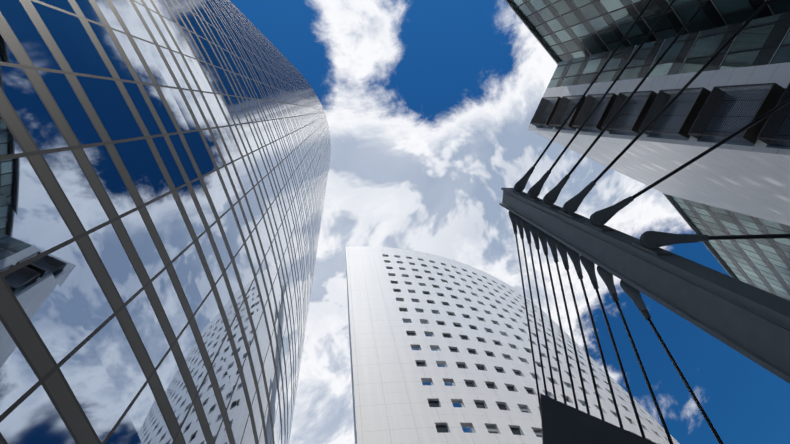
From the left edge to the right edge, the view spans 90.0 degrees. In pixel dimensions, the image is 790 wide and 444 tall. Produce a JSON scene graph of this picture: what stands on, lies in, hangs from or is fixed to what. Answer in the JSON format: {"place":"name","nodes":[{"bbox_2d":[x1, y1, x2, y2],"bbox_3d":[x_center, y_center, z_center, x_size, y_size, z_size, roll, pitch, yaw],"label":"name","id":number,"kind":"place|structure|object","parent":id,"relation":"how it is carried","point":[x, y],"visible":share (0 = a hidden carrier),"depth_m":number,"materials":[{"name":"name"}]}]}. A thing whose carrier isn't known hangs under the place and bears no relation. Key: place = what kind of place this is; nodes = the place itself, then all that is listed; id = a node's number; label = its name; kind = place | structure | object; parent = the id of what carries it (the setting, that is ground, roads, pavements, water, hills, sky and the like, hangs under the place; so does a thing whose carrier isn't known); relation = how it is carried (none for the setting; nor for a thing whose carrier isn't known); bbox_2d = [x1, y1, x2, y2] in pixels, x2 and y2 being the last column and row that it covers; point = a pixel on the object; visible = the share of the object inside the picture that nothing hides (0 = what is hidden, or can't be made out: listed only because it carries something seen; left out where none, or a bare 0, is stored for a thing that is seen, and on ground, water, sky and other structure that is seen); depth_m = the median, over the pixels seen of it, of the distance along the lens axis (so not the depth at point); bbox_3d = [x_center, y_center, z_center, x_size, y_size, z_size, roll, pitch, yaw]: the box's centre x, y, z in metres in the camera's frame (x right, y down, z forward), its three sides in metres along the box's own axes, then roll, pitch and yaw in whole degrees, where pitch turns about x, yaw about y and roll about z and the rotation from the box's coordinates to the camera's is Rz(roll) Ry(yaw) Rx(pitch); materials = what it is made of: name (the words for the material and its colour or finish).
{"place":"outdoors","nodes":[
{"label":"outdoors","id":0,"kind":"place"},
{"bbox_2d":[0,0,330,443],"bbox_3d":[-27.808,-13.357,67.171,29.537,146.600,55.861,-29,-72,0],"label":"glass tower","id":1,"kind":"structure","parent":0,"point":[164,167],"depth_m":8.59,"materials":[{"name":"grey"}]},
{"bbox_2d":[230,0,789,443],"label":"sky","id":2,"kind":"structure","parent":0,"point":[429,106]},
{"bbox_2d":[346,246,679,443],"bbox_3d":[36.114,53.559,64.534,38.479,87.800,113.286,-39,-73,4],"label":"white tower","id":3,"kind":"structure","parent":0,"point":[440,350],"depth_m":54.21,"materials":[{"name":"concrete"}]},
{"bbox_2d":[540,393,656,443],"bbox_3d":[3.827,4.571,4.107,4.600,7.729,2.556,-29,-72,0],"label":"mast strut","id":4,"kind":"object","parent":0,"point":[562,423],"visible":1,"depth_m":6.70,"materials":[{"name":"grey metal"}]},
{"bbox_2d":[499,166,789,383],"bbox_3d":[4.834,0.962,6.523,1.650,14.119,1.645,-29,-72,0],"label":"mast","id":5,"kind":"object","parent":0,"point":[750,322],"visible":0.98,"depth_m":6.69,"materials":[{"name":"metal"}]},
{"bbox_2d":[515,0,789,443],"bbox_3d":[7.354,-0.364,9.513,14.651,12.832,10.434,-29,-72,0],"label":"cables","id":6,"kind":"object","parent":5,"relation":"attached to","point":[699,156],"visible":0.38,"depth_m":9.18,"materials":[{"name":"black metal"}]},
{"label":"ground","id":7,"kind":"structure","parent":0,"visible":0},
{"bbox_2d":[505,0,789,300],"bbox_3d":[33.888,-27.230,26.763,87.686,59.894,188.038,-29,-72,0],"label":"glass block","id":8,"kind":"structure","parent":7,"relation":"on","point":[562,30],"depth_m":50.49,"materials":[{"name":"grey"}]},
{"bbox_2d":[528,12,789,225],"bbox_3d":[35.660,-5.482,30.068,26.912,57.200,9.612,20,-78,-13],"label":"building","id":9,"kind":"structure","parent":7,"relation":"on","point":[707,108],"depth_m":33.45,"materials":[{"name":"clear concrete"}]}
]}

